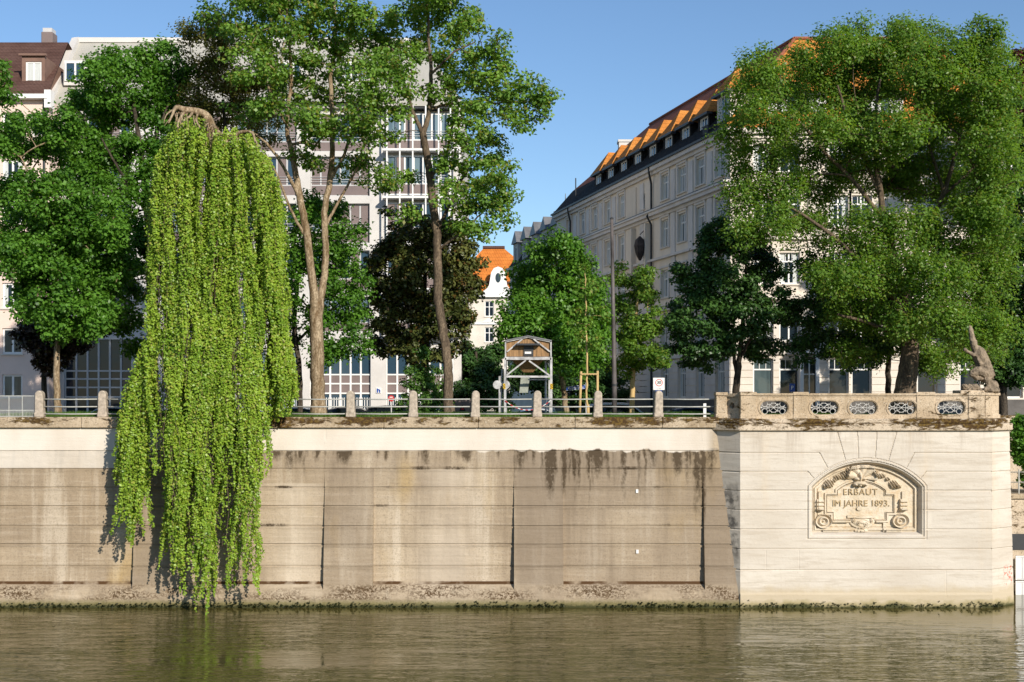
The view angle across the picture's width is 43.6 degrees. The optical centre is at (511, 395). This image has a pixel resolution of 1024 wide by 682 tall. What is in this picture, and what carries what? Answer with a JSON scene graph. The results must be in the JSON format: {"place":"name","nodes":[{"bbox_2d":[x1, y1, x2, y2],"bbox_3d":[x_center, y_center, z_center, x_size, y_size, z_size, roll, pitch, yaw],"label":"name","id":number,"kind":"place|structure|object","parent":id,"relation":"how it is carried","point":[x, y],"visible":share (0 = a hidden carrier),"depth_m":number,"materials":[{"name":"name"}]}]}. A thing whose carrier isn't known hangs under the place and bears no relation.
{"place":"outdoors","nodes":[
{"label":"outdoors","id":0,"kind":"place"},
{"bbox_2d":[0,593,1023,681],"bbox_3d":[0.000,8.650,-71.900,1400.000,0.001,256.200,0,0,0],"label":"river water","id":1,"kind":"structure","parent":0,"point":[519,645],"depth_m":44.45,"materials":[{"name":"liquid"}]},
{"bbox_2d":[0,417,739,607],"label":"river wall","id":2,"kind":"structure","parent":1,"relation":"in","point":[521,512],"depth_m":52.73,"materials":[{"name":"stone"}]},
{"bbox_2d":[0,396,34,416],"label":"fence","id":3,"kind":"object","parent":2,"relation":"on","point":[18,399],"visible":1,"depth_m":53.45,"materials":[{"name":"metal"}]},
{"bbox_2d":[34,391,45,416],"bbox_3d":[-19.711,0.355,53.450,0.400,1.110,0.340,0,0,0],"label":"stone post","id":4,"kind":"object","parent":2,"relation":"on","point":[39,404],"visible":0.98,"depth_m":53.28,"materials":[{"name":"stone"}]},
{"bbox_2d":[44,399,97,414],"bbox_3d":[-18.396,0.468,53.450,2.368,0.676,0.052,0,0,0],"label":"railing","id":5,"kind":"object","parent":4,"relation":"attached to","point":[71,407],"visible":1,"depth_m":53.43,"materials":[{"name":"metal"}]},
{"bbox_2d":[97,391,108,416],"bbox_3d":[-17.081,0.355,53.450,0.400,1.110,0.340,0,0,0],"label":"stone post","id":6,"kind":"object","parent":2,"relation":"on","point":[102,404],"visible":0.98,"depth_m":53.28,"materials":[{"name":"stone"}]},
{"bbox_2d":[346,391,355,416],"bbox_3d":[-6.732,0.355,53.450,0.400,1.110,0.340,-1,0,3],"label":"stone post","id":7,"kind":"object","parent":2,"relation":"on","point":[350,405],"visible":0.98,"depth_m":53.28,"materials":[{"name":"stone"}]},
{"bbox_2d":[292,399,345,414],"bbox_3d":[-8.018,0.468,53.450,2.324,0.676,0.052,0,0,0],"label":"railing","id":8,"kind":"object","parent":7,"relation":"attached to","point":[320,407],"visible":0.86,"depth_m":53.43,"materials":[{"name":"metal"}]},
{"bbox_2d":[355,399,408,414],"bbox_3d":[-5.423,0.468,53.450,2.346,0.676,0.052,0,0,0],"label":"railing","id":9,"kind":"object","parent":7,"relation":"attached to","point":[382,407],"visible":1,"depth_m":53.43,"materials":[{"name":"metal"}]},
{"bbox_2d":[408,391,417,416],"bbox_3d":[-4.120,0.355,53.450,0.400,1.110,0.340,0,0,0],"label":"stone post","id":10,"kind":"object","parent":2,"relation":"on","point":[413,405],"visible":0.98,"depth_m":53.28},
{"bbox_2d":[470,391,479,416],"bbox_3d":[-1.527,0.355,53.451,0.400,1.110,0.340,1,0,-4],"label":"stone post","id":11,"kind":"object","parent":2,"relation":"on","point":[475,405],"visible":0.98,"depth_m":53.28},
{"bbox_2d":[417,399,471,414],"bbox_3d":[-2.828,0.468,53.450,2.324,0.676,0.052,0,0,0],"label":"railing","id":12,"kind":"object","parent":11,"relation":"attached to","point":[444,407],"visible":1,"depth_m":53.43,"materials":[{"name":"metal"}]},
{"bbox_2d":[480,399,532,414],"bbox_3d":[-0.245,0.468,53.450,2.324,0.676,0.052,0,0,0],"label":"railing","id":13,"kind":"object","parent":11,"relation":"attached to","point":[506,407],"visible":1,"depth_m":53.43,"materials":[{"name":"metal"}]},
{"bbox_2d":[0,599,1002,607],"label":"moss","id":14,"kind":"object","parent":2,"relation":"attached to","point":[351,604],"visible":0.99,"depth_m":52.11,"materials":[{"name":"plant"}]},
{"bbox_2d":[532,391,541,416],"bbox_3d":[1.054,0.355,53.450,0.400,1.110,0.340,1,0,-3],"label":"stone post","id":15,"kind":"object","parent":2,"relation":"on","point":[537,406],"visible":0.98,"depth_m":53.28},
{"bbox_2d":[541,399,593,414],"bbox_3d":[2.316,0.468,53.450,2.279,0.676,0.052,0,0,0],"label":"railing","id":16,"kind":"object","parent":15,"relation":"attached to","point":[567,407],"visible":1,"depth_m":53.43,"materials":[{"name":"metal"}]},
{"bbox_2d":[593,391,602,416],"bbox_3d":[3.588,0.355,53.450,0.400,1.110,0.340,0,0,-1],"label":"stone post","id":17,"kind":"object","parent":2,"relation":"on","point":[597,411],"visible":0.98,"depth_m":53.28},
{"bbox_2d":[653,391,663,416],"bbox_3d":[6.111,0.355,53.451,0.400,1.110,0.340,1,0,-4],"label":"stone post","id":18,"kind":"object","parent":2,"relation":"on","point":[658,405],"visible":0.98,"depth_m":53.28,"materials":[{"name":"stone"}]},
{"bbox_2d":[602,399,654,414],"bbox_3d":[4.844,0.468,53.450,2.257,0.676,0.052,0,0,0],"label":"railing","id":19,"kind":"object","parent":18,"relation":"attached to","point":[628,407],"visible":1,"depth_m":53.43,"materials":[{"name":"metal"}]},
{"bbox_2d":[712,415,1013,607],"bbox_3d":[14.507,5.000,57.020,12.583,8.100,9.960,0,0,0],"label":"bastion","id":20,"kind":"object","parent":1,"relation":"in","point":[908,513],"visible":0.95,"depth_m":52.17,"materials":[{"name":"stone"}]},
{"bbox_2d":[714,390,1000,418],"bbox_3d":[14.325,0.372,53.011,11.771,1.165,1.353,0,0,0],"label":"balustrade","id":21,"kind":"object","parent":20,"relation":"on","point":[979,404],"visible":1,"depth_m":52.40,"materials":[{"name":"stone"}]},
{"bbox_2d":[961,326,999,393],"bbox_3d":[19.345,-1.437,52.907,1.674,2.893,0.942,0,0,0],"label":"statue","id":22,"kind":"object","parent":21,"relation":"on","point":[982,370],"visible":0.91,"depth_m":52.67,"materials":[{"name":"stone"}]},
{"bbox_2d":[1015,556,1023,594],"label":"notice board","id":23,"kind":"object","parent":1,"relation":"in","point":[1019,573],"visible":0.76,"depth_m":55.55,"materials":[{"name":"white paint"}]},
{"bbox_2d":[0,0,1023,256],"label":"sky","id":24,"kind":"structure","parent":0,"point":[620,66],"materials":[{"name":"blue"}]},
{"bbox_2d":[1011,489,1023,492],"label":"quay","id":25,"kind":"structure","parent":0,"point":[1016,490],"depth_m":59.58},
{"bbox_2d":[1009,412,1023,488],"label":"quay bush","id":26,"kind":"object","parent":25,"relation":"on","point":[1016,433],"visible":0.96,"depth_m":57.91,"materials":[{"name":"green plant"}]},
{"bbox_2d":[1011,493,1023,592],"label":"quay wall","id":27,"kind":"structure","parent":25,"relation":"attached to","point":[1017,507],"depth_m":55.94,"materials":[{"name":"stone"}]},
{"bbox_3d":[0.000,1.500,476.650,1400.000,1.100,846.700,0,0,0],"label":"ground","id":28,"kind":"structure","parent":0,"visible":0},
{"bbox_2d":[0,58,146,412],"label":"maple tree","id":29,"kind":"object","parent":28,"relation":"on","point":[58,246],"visible":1,"depth_m":55.13,"materials":[{"name":"green plant"}]},
{"bbox_2d":[50,32,204,410],"bbox_3d":[-18.055,-7.612,60.440,7.035,19.224,5.646,0,0,0],"label":"maple tree","id":30,"kind":"object","parent":28,"relation":"on","point":[99,159],"visible":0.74,"depth_m":60.00,"materials":[{"name":"green plant"}]},
{"bbox_2d":[109,105,300,614],"bbox_3d":[-12.380,-1.644,52.443,7.588,20.902,5.095,0,0,0],"label":"weeping tree","id":31,"kind":"object","parent":28,"relation":"on","point":[218,253],"visible":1,"depth_m":50.97,"materials":[{"name":"green plant"}]},
{"bbox_2d":[164,10,300,382],"bbox_3d":[-13.921,-8.274,61.589,7.660,20.749,5.335,0,0,0],"label":"olive green tree","id":32,"kind":"object","parent":28,"relation":"on","point":[213,71],"visible":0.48,"depth_m":60.97,"materials":[{"name":"green plant"}]},
{"bbox_2d":[189,0,404,412],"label":"forked maple","id":33,"kind":"object","parent":28,"relation":"on","point":[302,28],"visible":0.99,"depth_m":54.58,"materials":[{"name":"green plant"}]},
{"bbox_2d":[283,187,381,412],"bbox_3d":[-8.607,-3.948,59.051,5.244,11.295,5.941,0,0,0],"label":"maple","id":34,"kind":"object","parent":28,"relation":"on","point":[340,251],"visible":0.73,"depth_m":57.70,"materials":[{"name":"green plant"}]},
{"bbox_2d":[392,344,454,412],"bbox_3d":[-3.867,-0.556,57.025,2.563,3.511,2.164,0,0,-20],"label":"leafy bush","id":35,"kind":"object","parent":28,"relation":"on","point":[422,377],"visible":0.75,"depth_m":56.93,"materials":[{"name":"green plant"}]},
{"bbox_2d":[359,204,491,404],"bbox_3d":[-4.361,-3.590,62.202,6.761,11.580,5.834,0,0,0],"label":"copper beech","id":36,"kind":"object","parent":28,"relation":"on","point":[407,270],"visible":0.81,"depth_m":61.25,"materials":[{"name":"brown plant"}]},
{"bbox_2d":[359,0,565,412],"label":"tall maple","id":37,"kind":"object","parent":28,"relation":"on","point":[471,78],"visible":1,"depth_m":54.51,"materials":[{"name":"green plant"}]},
{"bbox_2d":[0,410,948,416],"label":"grass","id":38,"kind":"structure","parent":28,"relation":"on","point":[403,415],"depth_m":54.08,"materials":[{"name":"plant"}]},
{"bbox_2d":[453,339,515,412],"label":"dark tree","id":39,"kind":"object","parent":28,"relation":"on","point":[481,369],"visible":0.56,"depth_m":84.93,"materials":[{"name":"green plant"}]},
{"bbox_2d":[469,246,512,410],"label":"gabled house","id":40,"kind":"structure","parent":28,"relation":"on","point":[500,257],"depth_m":172.00,"materials":[{"name":"white paint"}]},
{"bbox_2d":[484,301,493,316],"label":"window","id":41,"kind":"structure","parent":40,"relation":"in","point":[489,306],"depth_m":172.16,"materials":[{"name":"white paint"}]},
{"bbox_2d":[484,327,493,342],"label":"window","id":42,"kind":"structure","parent":40,"relation":"in","point":[488,338],"depth_m":172.16,"materials":[{"name":"white paint"}]},
{"bbox_2d":[493,369,509,412],"bbox_3d":[-0.462,-0.082,56.184,0.743,2.180,0.132,0,0,0],"label":"signpost","id":43,"kind":"object","parent":28,"relation":"on","point":[498,384],"visible":0.91,"depth_m":56.15,"materials":[{"name":"metal"}]},
{"bbox_2d":[503,335,552,412],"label":"timber tower","id":44,"kind":"structure","parent":28,"relation":"on","point":[527,353],"depth_m":56.02,"materials":[{"name":"wood"}]},
{"bbox_2d":[506,193,565,411],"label":"grey townhouse","id":45,"kind":"structure","parent":28,"relation":"on","point":[535,230],"depth_m":127.85,"materials":[{"name":"white paint"}]},
{"bbox_2d":[490,223,618,412],"bbox_3d":[2.025,-2.990,59.870,6.192,9.580,5.299,0,0,0],"label":"linden tree","id":46,"kind":"object","parent":28,"relation":"on","point":[538,312],"visible":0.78,"depth_m":58.89,"materials":[{"name":"green plant"}]},
{"bbox_2d":[503,357,638,412],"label":"bush","id":47,"kind":"object","parent":28,"relation":"on","point":[605,383],"visible":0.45,"depth_m":90.00,"materials":[{"name":"green plant"}]},
{"bbox_2d":[566,383,586,412],"bbox_3d":[3.122,0.715,62.029,0.997,2.670,0.103,0,0,0],"label":"street sign","id":48,"kind":"object","parent":28,"relation":"on","point":[568,388],"visible":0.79,"depth_m":61.98,"materials":[{"name":"metal"}]},
{"bbox_2d":[578,371,598,412],"bbox_3d":[3.320,-0.022,55.582,0.900,2.087,0.150,0,0,0],"label":"tree stake","id":49,"kind":"object","parent":28,"relation":"on","point":[580,386],"visible":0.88,"depth_m":55.55,"materials":[{"name":"yellow wood"}]},
{"bbox_2d":[565,262,613,412],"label":"young tree","id":50,"kind":"object","parent":28,"relation":"on","point":[591,290],"visible":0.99,"depth_m":55.61,"materials":[{"name":"plant"}]},
{"bbox_2d":[610,217,616,412],"bbox_3d":[4.518,-3.469,57.000,0.324,8.938,0.240,0,0,0],"label":"mast","id":51,"kind":"object","parent":28,"relation":"on","point":[614,372],"visible":0.95,"depth_m":56.93,"materials":[{"name":"metal"}]},
{"bbox_2d":[653,378,664,391],"bbox_3d":[6.939,0.559,60.518,0.542,2.782,0.114,0,0,0],"label":"speed sign","id":52,"kind":"object","parent":28,"relation":"on","point":[658,384],"visible":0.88,"depth_m":60.47,"materials":[{"name":"metal"}]},
{"bbox_2d":[663,399,714,416],"bbox_3d":[7.425,0.545,53.517,2.387,0.830,0.186,0,0,0],"label":"railing","id":53,"kind":"object","parent":28,"relation":"on","point":[704,413],"visible":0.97,"depth_m":53.43,"materials":[{"name":"metal"}]},
{"bbox_2d":[662,215,798,407],"bbox_3d":[10.427,-3.334,61.358,6.807,10.669,5.512,0,0,0],"label":"dark tree","id":54,"kind":"object","parent":28,"relation":"on","point":[727,309],"visible":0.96,"depth_m":60.45,"materials":[{"name":"green plant"}]},
{"bbox_2d":[770,242,952,409],"bbox_3d":[16.699,-2.601,60.361,8.982,9.201,5.620,0,0,0],"label":"dark tree","id":55,"kind":"object","parent":28,"relation":"on","point":[803,343],"visible":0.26,"depth_m":60.50,"materials":[{"name":"green plant"}]},
{"bbox_2d":[701,8,1023,413],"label":"great elm","id":56,"kind":"object","parent":28,"relation":"on","point":[974,69],"visible":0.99,"depth_m":55.85,"materials":[{"name":"green plant"}]},
{"bbox_2d":[937,99,1023,414],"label":"dark tree","id":57,"kind":"object","parent":28,"relation":"on","point":[1005,378],"visible":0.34,"depth_m":64.51,"materials":[{"name":"green plant"}]},
{"bbox_2d":[1000,415,1023,488],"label":"retaining wall","id":58,"kind":"structure","parent":28,"relation":"on","point":[1014,468],"depth_m":61.00,"materials":[{"name":"stone"}]},
{"bbox_2d":[1009,47,1023,114],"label":"copper beech","id":59,"kind":"object","parent":28,"relation":"on","point":[1020,51],"visible":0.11,"depth_m":71.15,"materials":[{"name":"green plant"}]},
{"label":"road","id":60,"kind":"structure","parent":0,"visible":0},
{"bbox_2d":[327,407,365,414],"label":"parked car","id":61,"kind":"object","parent":60,"relation":"on","point":[343,410],"visible":0.03,"depth_m":65.29,"materials":[{"name":"black paint"}]},
{"bbox_2d":[365,405,408,412],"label":"parked car","id":62,"kind":"object","parent":60,"relation":"on","point":[376,409],"visible":0.03,"depth_m":65.27,"materials":[{"name":"black paint"}]},
{"bbox_2d":[454,400,470,412],"bbox_3d":[-2.434,1.104,63.515,0.854,1.891,0.090,0,0,0],"label":"barrier board","id":63,"kind":"object","parent":60,"relation":"on","point":[463,403],"visible":0.36,"depth_m":63.50,"materials":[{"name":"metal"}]},
{"bbox_2d":[583,402,644,414],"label":"parked car","id":64,"kind":"object","parent":60,"relation":"on","point":[619,409],"visible":0.02,"depth_m":65.77,"materials":[{"name":"black metal"}]},
{"bbox_2d":[666,407,714,414],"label":"parked car","id":65,"kind":"object","parent":60,"relation":"on","point":[688,409],"visible":0.02,"depth_m":67.80,"materials":[{"name":"blue paint"}]},
{"bbox_2d":[760,406,785,413],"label":"parked car","id":66,"kind":"object","parent":60,"relation":"on","point":[774,410],"visible":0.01,"depth_m":65.76,"materials":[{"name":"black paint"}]},
{"bbox_2d":[811,405,854,413],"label":"parked car","id":67,"kind":"object","parent":60,"relation":"on","point":[824,410],"depth_m":65.76,"materials":[{"name":"black paint"}]},
{"bbox_2d":[937,404,962,413],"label":"parked car","id":68,"kind":"object","parent":60,"relation":"on","point":[941,411],"depth_m":65.74,"materials":[{"name":"black paint"}]},
{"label":"pavement","id":69,"kind":"structure","parent":0,"visible":0},
{"bbox_2d":[0,28,71,414],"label":"pink house","id":70,"kind":"structure","parent":69,"relation":"on","point":[37,70],"depth_m":83.15,"materials":[{"name":"white paint"}]},
{"bbox_2d":[0,283,14,308],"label":"window","id":71,"kind":"structure","parent":70,"relation":"in","point":[6,292],"depth_m":83.15,"materials":[{"name":"white paint"}]},
{"bbox_2d":[0,375,21,398],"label":"window","id":72,"kind":"structure","parent":70,"relation":"in","point":[12,384],"depth_m":83.15,"materials":[{"name":"glass"}]},
{"bbox_2d":[0,328,23,354],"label":"window","id":73,"kind":"structure","parent":70,"relation":"in","point":[8,349],"depth_m":83.15,"materials":[{"name":"white paint"}]},
{"bbox_2d":[3,160,21,180],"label":"window","id":74,"kind":"structure","parent":70,"relation":"in","point":[7,167],"depth_m":83.15,"materials":[{"name":"white paint"}]},
{"bbox_2d":[26,62,41,80],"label":"dormer window","id":75,"kind":"structure","parent":70,"relation":"in","point":[33,70],"depth_m":84.39,"materials":[{"name":"white paint"}]},
{"bbox_2d":[7,310,116,412],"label":"copper tree","id":76,"kind":"object","parent":69,"relation":"on","point":[27,336],"visible":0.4,"depth_m":61.13,"materials":[{"name":"brown plant"}]},
{"bbox_2d":[52,37,468,412],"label":"office building","id":77,"kind":"structure","parent":69,"relation":"on","point":[101,365],"depth_m":85.23,"materials":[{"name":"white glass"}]},
{"bbox_2d":[603,259,675,412],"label":"street tree","id":78,"kind":"object","parent":69,"relation":"on","point":[640,328],"visible":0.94,"depth_m":61.20,"materials":[{"name":"green plant"}]},
{"bbox_2d":[551,36,1023,414],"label":"corner building","id":79,"kind":"structure","parent":69,"relation":"on","point":[650,190],"depth_m":85.62,"materials":[{"name":"white paint"}]},
{"bbox_2d":[578,208,585,235],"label":"window","id":80,"kind":"structure","parent":79,"relation":"in","point":[584,209],"depth_m":108.02,"materials":[{"name":"white paint"}]},
{"bbox_2d":[590,202,597,230],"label":"window","id":81,"kind":"structure","parent":79,"relation":"in","point":[595,209],"depth_m":104.75,"materials":[{"name":"glass"}]},
{"bbox_2d":[590,241,597,270],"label":"window","id":82,"kind":"structure","parent":79,"relation":"in","point":[596,247],"depth_m":104.53,"materials":[{"name":"white paint"}]},
{"bbox_2d":[603,195,610,225],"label":"window","id":83,"kind":"structure","parent":79,"relation":"in","point":[608,203],"depth_m":101.50,"materials":[{"name":"white paint"}]},
{"bbox_2d":[603,236,610,266],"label":"window","id":84,"kind":"structure","parent":79,"relation":"in","point":[608,243],"depth_m":101.50,"materials":[{"name":"white paint"}]},
{"bbox_2d":[617,189,625,219],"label":"window","id":85,"kind":"structure","parent":79,"relation":"in","point":[623,198],"depth_m":98.14,"materials":[{"name":"glass"}]},
{"bbox_2d":[617,230,625,262],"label":"window","id":86,"kind":"structure","parent":79,"relation":"in","point":[623,239],"depth_m":98.08,"materials":[{"name":"glass"}]},
{"bbox_2d":[659,167,669,202],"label":"window","id":87,"kind":"structure","parent":79,"relation":"in","point":[666,177],"depth_m":88.98,"materials":[{"name":"glass"}]},
{"bbox_2d":[659,213,669,249],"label":"window","id":88,"kind":"structure","parent":79,"relation":"in","point":[667,222],"depth_m":88.98,"materials":[{"name":"glass"}]},
{"bbox_2d":[659,264,669,299],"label":"window","id":89,"kind":"structure","parent":79,"relation":"in","point":[666,274],"depth_m":89.03,"materials":[{"name":"white paint"}]},
{"bbox_2d":[659,314,669,348],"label":"window","id":90,"kind":"structure","parent":79,"relation":"in","point":[666,339],"depth_m":89.07,"materials":[{"name":"glass"}]},
{"bbox_2d":[663,367,668,398],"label":"window","id":91,"kind":"structure","parent":79,"relation":"in","point":[666,392],"depth_m":89.07,"materials":[{"name":"glass"}]},
{"bbox_2d":[676,159,686,195],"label":"window","id":92,"kind":"structure","parent":79,"relation":"in","point":[684,169],"depth_m":85.98,"materials":[{"name":"glass"}]},
{"bbox_2d":[676,207,686,244],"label":"window","id":93,"kind":"structure","parent":79,"relation":"in","point":[683,216],"depth_m":85.98,"materials":[{"name":"white paint"}]},
{"bbox_2d":[677,364,685,398],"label":"window","id":94,"kind":"structure","parent":79,"relation":"in","point":[683,374],"depth_m":85.98,"materials":[{"name":"glass"}]},
{"bbox_2d":[694,150,705,187],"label":"window","id":95,"kind":"structure","parent":79,"relation":"in","point":[702,162],"depth_m":82.80,"materials":[{"name":"glass"}]},
{"bbox_2d":[694,199,705,238],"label":"window","id":96,"kind":"structure","parent":79,"relation":"in","point":[702,210],"depth_m":82.92,"materials":[{"name":"glass"}]},
{"bbox_2d":[695,361,704,398],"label":"window","id":97,"kind":"structure","parent":79,"relation":"in","point":[701,374],"depth_m":82.92,"materials":[{"name":"glass"}]},
{"bbox_2d":[713,141,725,179],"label":"window","id":98,"kind":"structure","parent":79,"relation":"in","point":[720,171],"depth_m":79.92,"materials":[{"name":"glass"}]},
{"bbox_2d":[713,194,725,228],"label":"window","id":99,"kind":"structure","parent":79,"relation":"in","point":[721,202],"depth_m":79.92,"materials":[{"name":"glass"}]},
{"bbox_2d":[714,361,724,398],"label":"window","id":100,"kind":"structure","parent":79,"relation":"in","point":[721,377],"depth_m":79.77,"materials":[{"name":"glass"}]},
{"bbox_2d":[719,94,728,122],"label":"dormer window","id":101,"kind":"structure","parent":79,"relation":"in","point":[721,100],"depth_m":80.10,"materials":[{"name":"glass"}]},
{"bbox_2d":[750,138,771,173],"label":"window","id":102,"kind":"structure","parent":79,"relation":"in","point":[752,158],"depth_m":78.17,"materials":[{"name":"white paint"}]},
{"bbox_2d":[753,360,771,392],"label":"window","id":103,"kind":"structure","parent":79,"relation":"in","point":[762,374],"depth_m":78.19,"materials":[{"name":"glass"}]},
{"bbox_2d":[779,359,797,392],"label":"window","id":104,"kind":"structure","parent":79,"relation":"in","point":[787,376],"depth_m":78.19,"materials":[{"name":"glass"}]},
{"bbox_2d":[776,248,802,284],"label":"window","id":105,"kind":"structure","parent":79,"relation":"in","point":[791,281],"depth_m":78.19,"materials":[{"name":"white paint"}]},
{"bbox_2d":[776,304,802,342],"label":"window","id":106,"kind":"structure","parent":79,"relation":"in","point":[786,332],"depth_m":78.19,"materials":[{"name":"glass"}]},
{"bbox_2d":[825,190,851,227],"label":"window","id":107,"kind":"structure","parent":79,"relation":"in","point":[844,206],"depth_m":78.19,"materials":[{"name":"white paint"}]},
{"bbox_2d":[829,359,847,392],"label":"window","id":108,"kind":"structure","parent":79,"relation":"in","point":[838,383],"depth_m":78.19,"materials":[{"name":"glass"}]},
{"bbox_2d":[848,190,874,227],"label":"window","id":109,"kind":"structure","parent":79,"relation":"in","point":[856,198],"depth_m":78.17,"materials":[{"name":"white paint"}]},
{"bbox_2d":[852,362,870,392],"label":"window","id":110,"kind":"structure","parent":79,"relation":"in","point":[861,380],"depth_m":78.19,"materials":[{"name":"glass"}]},
{"bbox_2d":[917,372,935,392],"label":"window","id":111,"kind":"structure","parent":79,"relation":"in","point":[923,385],"depth_m":78.19,"materials":[{"name":"glass"}]},
{"bbox_2d":[960,361,978,389],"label":"window","id":112,"kind":"structure","parent":79,"relation":"in","point":[963,380],"depth_m":78.19,"materials":[{"name":"glass"}]},
{"bbox_2d":[1007,372,1023,399],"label":"window","id":113,"kind":"structure","parent":79,"relation":"in","point":[1014,394],"depth_m":78.19,"materials":[{"name":"glass"}]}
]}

